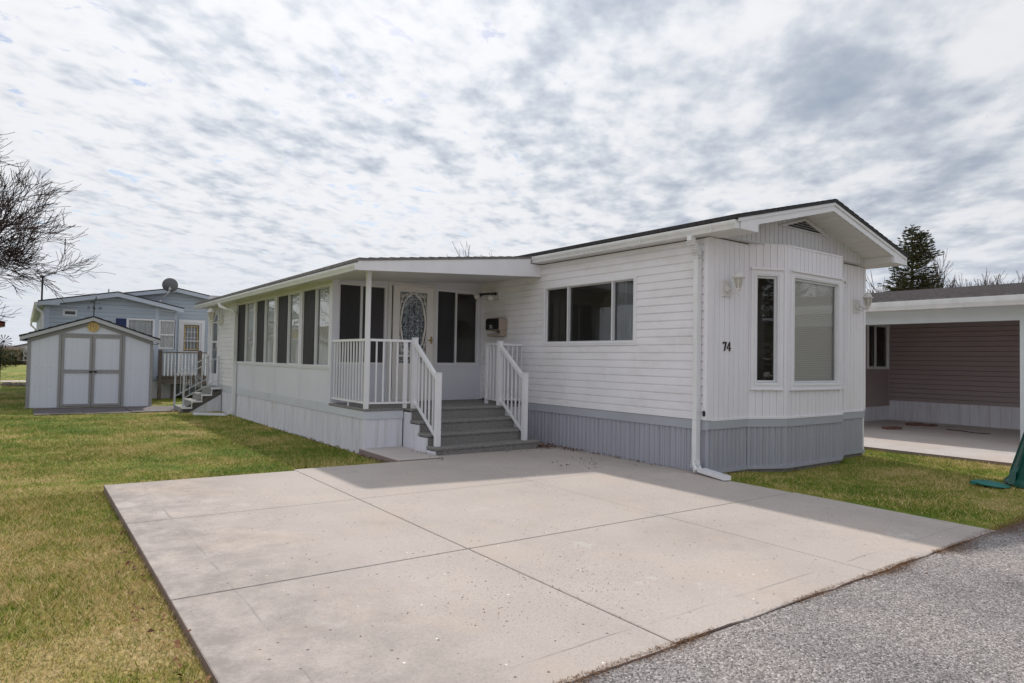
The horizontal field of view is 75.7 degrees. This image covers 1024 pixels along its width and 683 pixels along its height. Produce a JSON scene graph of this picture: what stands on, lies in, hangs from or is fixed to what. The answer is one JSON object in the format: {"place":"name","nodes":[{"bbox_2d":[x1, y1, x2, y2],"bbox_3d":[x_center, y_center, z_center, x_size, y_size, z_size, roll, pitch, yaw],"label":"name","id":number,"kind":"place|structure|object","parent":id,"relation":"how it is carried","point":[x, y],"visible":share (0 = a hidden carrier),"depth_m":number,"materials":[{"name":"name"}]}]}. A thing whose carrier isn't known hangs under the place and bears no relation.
{"place":"outdoors","nodes":[
{"label":"outdoors","id":0,"kind":"place"},
{"bbox_2d":[0,380,25,381],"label":"path","id":1,"kind":"structure","parent":0,"point":[15,380],"depth_m":29.49,"materials":[{"name":"concrete"}]},
{"bbox_2d":[33,406,194,415],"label":"path","id":2,"kind":"structure","parent":0,"point":[77,411],"depth_m":15.16,"materials":[{"name":"grey concrete"}]},
{"bbox_2d":[0,364,1023,682],"bbox_3d":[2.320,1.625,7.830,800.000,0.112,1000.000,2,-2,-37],"label":"ground","id":3,"kind":"structure","parent":0,"point":[18,372],"depth_m":6.58,"materials":[{"name":"plant"}]},
{"bbox_2d":[0,335,11,372],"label":"wind spinner","id":4,"kind":"object","parent":3,"relation":"on","point":[2,341],"visible":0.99,"depth_m":25.97,"materials":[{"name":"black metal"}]},
{"bbox_2d":[0,347,26,369],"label":"yew shrub","id":5,"kind":"object","parent":3,"relation":"on","point":[8,356],"visible":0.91,"depth_m":26.61,"materials":[{"name":"green plant"}]},
{"bbox_2d":[1,344,26,363],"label":"cream home","id":6,"kind":"object","parent":3,"relation":"on","point":[15,349],"visible":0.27,"depth_m":67.59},
{"bbox_2d":[12,343,26,360],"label":"white home","id":7,"kind":"object","parent":3,"relation":"on","point":[23,346],"visible":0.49,"depth_m":69.87,"materials":[{"name":"grey"}]},
{"bbox_2d":[0,132,115,322],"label":"bare tree","id":8,"kind":"object","parent":3,"relation":"on","point":[6,256],"visible":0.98,"depth_m":17.04,"materials":[{"name":"brown plant"}]},
{"bbox_2d":[19,316,160,408],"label":"garden shed","id":9,"kind":"structure","parent":3,"relation":"on","point":[75,364],"depth_m":16.06,"materials":[{"name":"white metal"}]},
{"bbox_2d":[60,335,92,405],"bbox_3d":[-10.534,0.705,15.935,0.617,1.707,0.025,2,-2,-30],"label":"door","id":10,"kind":"structure","parent":9,"relation":"in","point":[76,359],"depth_m":15.94,"materials":[{"name":"white wood"}]},
{"bbox_2d":[87,322,98,331],"bbox_3d":[-10.240,-0.360,16.116,0.252,0.252,0.032,2,-2,-30],"label":"sun disc","id":11,"kind":"object","parent":9,"relation":"attached to","point":[92,326],"visible":1,"depth_m":16.11,"materials":[{"name":"yellow metal"}]},
{"bbox_2d":[87,297,101,315],"bbox_3d":[-10.241,-0.846,16.170,0.237,0.520,0.223,1,-2,13],"label":"weathervane","id":12,"kind":"object","parent":9,"relation":"on","point":[94,301],"visible":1,"depth_m":16.16,"materials":[{"name":"black metal"}]},
{"bbox_2d":[91,336,121,405],"bbox_3d":[-9.991,0.723,16.244,0.618,1.707,0.025,2,-2,-30],"label":"door","id":13,"kind":"structure","parent":9,"relation":"in","point":[107,350],"depth_m":16.25,"materials":[{"name":"white wood"}]},
{"bbox_2d":[30,275,209,399],"bbox_3d":[-14.417,0.049,24.880,6.070,3.470,13.970,2,-2,-37],"label":"blue home","id":14,"kind":"object","parent":3,"relation":"on","point":[176,322],"visible":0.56,"depth_m":19.75,"materials":[{"name":"grey"}]},
{"bbox_2d":[63,309,76,315],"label":"window","id":15,"kind":"structure","parent":14,"relation":"in","point":[66,312],"depth_m":18.53,"materials":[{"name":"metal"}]},
{"bbox_2d":[126,318,154,348],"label":"window","id":16,"kind":"structure","parent":14,"relation":"in","point":[147,326],"depth_m":19.60,"materials":[{"name":"metal"}]},
{"bbox_2d":[158,320,174,348],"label":"window","id":17,"kind":"structure","parent":14,"relation":"in","point":[165,326],"depth_m":19.97,"materials":[{"name":"metal"}]},
{"bbox_2d":[158,278,177,301],"bbox_3d":[-10.907,-1.625,20.860,0.565,0.775,0.228,1,-2,-12],"label":"satellite dish","id":18,"kind":"object","parent":14,"relation":"attached to","point":[169,284],"visible":0.98,"depth_m":20.85,"materials":[{"name":"grey metal"}]},
{"bbox_2d":[177,319,204,374],"bbox_3d":[-10.500,0.254,21.544,0.780,1.910,0.130,2,-2,-37],"label":"door","id":19,"kind":"structure","parent":14,"relation":"in","point":[191,334],"depth_m":21.57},
{"bbox_2d":[173,355,221,412],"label":"side steps","id":20,"kind":"structure","parent":3,"relation":"on","point":[210,401],"depth_m":15.41,"materials":[{"name":"grey wood"}]},
{"bbox_2d":[193,412,226,415],"bbox_3d":[-6.606,1.589,14.419,0.743,0.054,0.096,1,-2,6],"label":"downspout extension","id":21,"kind":"object","parent":3,"relation":"on","point":[211,414],"visible":0.98,"depth_m":14.38,"materials":[{"name":"white plastic"}]},
{"bbox_2d":[359,446,442,462],"bbox_3d":[-1.493,1.544,8.753,0.650,0.150,1.175,2,-2,-37],"label":"landing","id":22,"kind":"object","parent":3,"relation":"on","point":[394,454],"visible":0.62,"depth_m":8.63,"materials":[{"name":"concrete"}]},
{"bbox_2d":[447,242,489,256],"bbox_3d":[-1.727,-1.587,39.592,6.090,8.204,7.421,1,-2,7],"label":"bare tree","id":23,"kind":"object","parent":3,"relation":"on","point":[463,249],"depth_m":37.79,"materials":[{"name":"grey plant"}]},
{"bbox_2d":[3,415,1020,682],"bbox_3d":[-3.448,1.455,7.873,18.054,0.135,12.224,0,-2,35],"label":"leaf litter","id":24,"kind":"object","parent":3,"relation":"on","point":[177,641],"visible":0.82,"depth_m":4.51,"materials":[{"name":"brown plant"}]},
{"bbox_2d":[193,199,908,472],"bbox_3d":[-1.133,-0.036,13.353,7.226,3.579,14.054,2,-2,-37],"label":"mobile home","id":25,"kind":"object","parent":3,"relation":"on","point":[613,346],"visible":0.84,"depth_m":9.31,"materials":[{"name":"white plastic"}]},
{"bbox_2d":[208,307,219,385],"bbox_3d":[-7.347,0.117,16.271,0.100,1.900,1.000,2,-2,-37],"label":"side door","id":26,"kind":"structure","parent":25,"relation":"in","point":[213,351],"depth_m":16.32,"materials":[{"name":"white glass"}]},
{"bbox_2d":[207,307,224,326],"bbox_3d":[-6.994,-0.625,15.522,0.378,0.525,0.246,2,-2,-37],"label":"wall lantern","id":27,"kind":"object","parent":25,"relation":"attached to","point":[211,312],"depth_m":15.46,"materials":[{"name":"white metal"}]},
{"bbox_2d":[237,300,254,363],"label":"window","id":28,"kind":"structure","parent":25,"relation":"in","point":[246,310],"depth_m":14.04,"materials":[{"name":"metal"}]},
{"bbox_2d":[254,295,275,364],"bbox_3d":[-4.664,-0.199,13.030,0.470,1.305,1.320,2,-2,-37],"label":"window","id":29,"kind":"structure","parent":25,"relation":"in","point":[265,308],"depth_m":12.94,"materials":[{"name":"metal"}]},
{"bbox_2d":[275,290,300,365],"bbox_3d":[-3.835,-0.216,11.913,0.470,1.305,1.320,2,-2,-37],"label":"window","id":30,"kind":"structure","parent":25,"relation":"in","point":[288,305],"depth_m":11.82,"materials":[{"name":"metal"}]},
{"bbox_2d":[300,283,330,367],"bbox_3d":[-3.006,-0.232,10.795,0.470,1.305,1.305,2,-2,-37],"label":"window","id":31,"kind":"structure","parent":25,"relation":"in","point":[316,301],"depth_m":10.71,"materials":[{"name":"metal"}]},
{"bbox_2d":[338,282,386,364],"bbox_3d":[-2.381,-0.274,10.446,0.820,1.280,0.072,2,-2,-37],"label":"window","id":32,"kind":"structure","parent":25,"relation":"in","point":[352,299],"depth_m":10.42,"materials":[{"name":"metal"}]},
{"bbox_2d":[386,281,436,401],"bbox_3d":[-1.670,0.010,10.947,0.885,1.955,0.127,2,-2,-37],"label":"front door","id":33,"kind":"structure","parent":25,"relation":"in","point":[412,314],"depth_m":10.97,"materials":[{"name":"metal"}]},
{"bbox_2d":[425,289,478,364],"bbox_3d":[-1.213,-0.233,11.841,0.880,1.297,0.922,2,-2,-37],"label":"window","id":34,"kind":"structure","parent":25,"relation":"in","point":[457,312],"depth_m":11.48,"materials":[{"name":"metal"}]},
{"bbox_2d":[474,290,499,300],"bbox_3d":[-0.420,-0.783,11.370,0.340,0.212,0.455,2,-2,-37],"label":"flood light","id":35,"kind":"object","parent":25,"relation":"attached to","point":[496,294],"visible":1,"depth_m":11.39,"materials":[{"name":"white metal"}]},
{"bbox_2d":[486,318,506,336],"bbox_3d":[-0.272,-0.241,11.239,0.180,0.319,0.400,2,-2,-37],"label":"mailbox","id":36,"kind":"object","parent":25,"relation":"attached to","point":[498,326],"visible":1,"depth_m":11.13,"materials":[{"name":"black plastic"}]},
{"bbox_2d":[542,274,637,345],"bbox_3d":[1.597,-0.394,9.974,1.330,0.945,1.971,2,-2,-37],"label":"window","id":37,"kind":"structure","parent":25,"relation":"in","point":[603,311],"depth_m":10.40,"materials":[{"name":"metal"}]},
{"bbox_2d":[723,342,730,350],"bbox_3d":[2.637,0.060,8.081,0.156,0.112,0.009,2,-2,-37],"label":"house number","id":38,"kind":"object","parent":25,"relation":"attached to","point":[729,348],"visible":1,"depth_m":8.07,"materials":[{"name":"black metal"}]},
{"bbox_2d":[722,266,745,296],"bbox_3d":[2.708,-0.730,7.998,0.170,0.362,0.256,2,-2,-37],"label":"wall lantern","id":39,"kind":"object","parent":25,"relation":"attached to","point":[738,280],"depth_m":7.96,"materials":[{"name":"white metal"}]},
{"bbox_2d":[750,267,785,389],"bbox_3d":[3.202,-0.156,8.634,0.472,1.563,0.545,1,-2,-12],"label":"window","id":40,"kind":"structure","parent":25,"relation":"in","point":[773,277],"depth_m":8.43,"materials":[{"name":"metal"}]},
{"bbox_2d":[757,269,843,390],"bbox_3d":[3.973,-0.130,9.078,1.301,1.569,0.545,2,-2,-37],"label":"window","id":41,"kind":"structure","parent":25,"relation":"in","point":[815,298],"depth_m":8.93,"materials":[{"name":"metal"}]},
{"bbox_2d":[842,279,846,388],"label":"window","id":42,"kind":"structure","parent":25,"relation":"in","point":[844,281],"depth_m":9.37,"materials":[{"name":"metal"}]},
{"bbox_2d":[853,289,873,312],"bbox_3d":[5.309,-0.617,9.927,0.170,0.362,0.256,2,-2,-37],"label":"wall lantern","id":43,"kind":"object","parent":25,"relation":"attached to","point":[867,297],"depth_m":9.89,"materials":[{"name":"white metal"}]},
{"bbox_2d":[878,224,944,291],"bbox_3d":[18.186,-1.366,30.053,5.207,7.910,5.002,2,-2,-37],"label":"spruce tree","id":44,"kind":"object","parent":3,"relation":"on","point":[921,252],"visible":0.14,"depth_m":29.78,"materials":[{"name":"green plant"}]},
{"bbox_2d":[866,254,975,292],"bbox_3d":[21.905,-0.931,34.981,7.045,7.460,6.101,1,-2,-2],"label":"bare tree","id":45,"kind":"object","parent":3,"relation":"on","point":[940,269],"visible":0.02,"depth_m":34.05,"materials":[{"name":"brown plant"}]},
{"bbox_2d":[936,267,1023,287],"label":"bare tree","id":46,"kind":"object","parent":3,"relation":"on","point":[985,281],"depth_m":35.15,"materials":[{"name":"brown plant"}]},
{"bbox_2d":[970,479,1010,488],"bbox_3d":[5.548,1.645,7.645,0.406,0.046,0.368,6,0,-36],"label":"bin lid","id":47,"kind":"object","parent":3,"relation":"on","point":[990,483],"visible":0.99,"depth_m":7.57,"materials":[{"name":"green plastic"}]},
{"bbox_2d":[1003,433,1023,488],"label":"garbage bin","id":48,"kind":"object","parent":3,"relation":"on","point":[1014,477],"visible":0.99,"depth_m":7.67,"materials":[{"name":"green plastic"}]},
{"bbox_2d":[0,0,1023,345],"label":"sky","id":49,"kind":"structure","parent":0,"point":[212,147],"materials":[{"name":"white"}]},
{"bbox_2d":[104,443,992,682],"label":"driveway","id":50,"kind":"structure","parent":0,"point":[605,510],"depth_m":4.26,"materials":[{"name":"concrete"}]},
{"bbox_2d":[403,337,538,455],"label":"front staircase","id":51,"kind":"structure","parent":50,"relation":"on","point":[451,432],"depth_m":9.36,"materials":[{"name":"grey wood"}]},
{"bbox_2d":[144,455,881,680],"bbox_3d":[0.064,1.448,5.759,5.497,0.090,5.044,2,-2,-37],"label":"grit","id":52,"kind":"object","parent":50,"relation":"on","point":[525,579],"visible":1,"depth_m":3.65,"materials":[{"name":"grey stone"}]},
{"bbox_2d":[697,468,730,480],"bbox_3d":[2.324,1.526,7.591,0.106,0.068,0.464,2,-2,-22],"label":"downspout extension","id":53,"kind":"object","parent":50,"relation":"on","point":[715,474],"visible":1,"depth_m":7.53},
{"bbox_2d":[574,521,1023,682],"bbox_3d":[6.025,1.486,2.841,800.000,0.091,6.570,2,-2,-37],"label":"road","id":54,"kind":"structure","parent":0,"point":[989,543],"depth_m":3.18,"materials":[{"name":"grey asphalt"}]},
{"bbox_2d":[552,513,1023,682],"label":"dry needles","id":55,"kind":"object","parent":54,"relation":"on","point":[876,573],"visible":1,"depth_m":4.11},
{"bbox_2d":[864,419,1019,464],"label":"carport floor","id":56,"kind":"structure","parent":0,"point":[997,446],"depth_m":11.88,"materials":[{"name":"concrete"}]},
{"bbox_2d":[882,426,901,429],"bbox_3d":[8.043,1.829,13.942,0.380,0.055,0.140,1,-2,-8],"label":"paving brick","id":57,"kind":"object","parent":56,"relation":"on","point":[892,427],"visible":1,"depth_m":13.88,"materials":[{"name":"brown brick"}]},
{"bbox_2d":[906,423,924,425],"bbox_3d":[9.138,1.875,14.915,0.380,0.055,0.140,1,-2,-2],"label":"paving brick","id":58,"kind":"object","parent":56,"relation":"on","point":[915,424],"visible":1,"depth_m":14.85,"materials":[{"name":"brown brick"}]},
{"bbox_2d":[864,282,1023,440],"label":"carport home","id":59,"kind":"object","parent":56,"relation":"on","point":[953,355],"visible":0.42,"depth_m":15.15,"materials":[{"name":"brown"}]},
{"bbox_2d":[867,325,888,368],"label":"window","id":60,"kind":"structure","parent":59,"relation":"in","point":[877,335],"depth_m":16.64,"materials":[{"name":"metal"}]},
{"bbox_2d":[947,429,990,433],"bbox_3d":[9.384,1.861,13.605,0.136,0.019,0.909,2,-2,-20],"label":"fallen twig","id":61,"kind":"object","parent":56,"relation":"on","point":[970,432],"visible":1,"depth_m":13.47,"materials":[{"name":"brown plant"}]}
]}

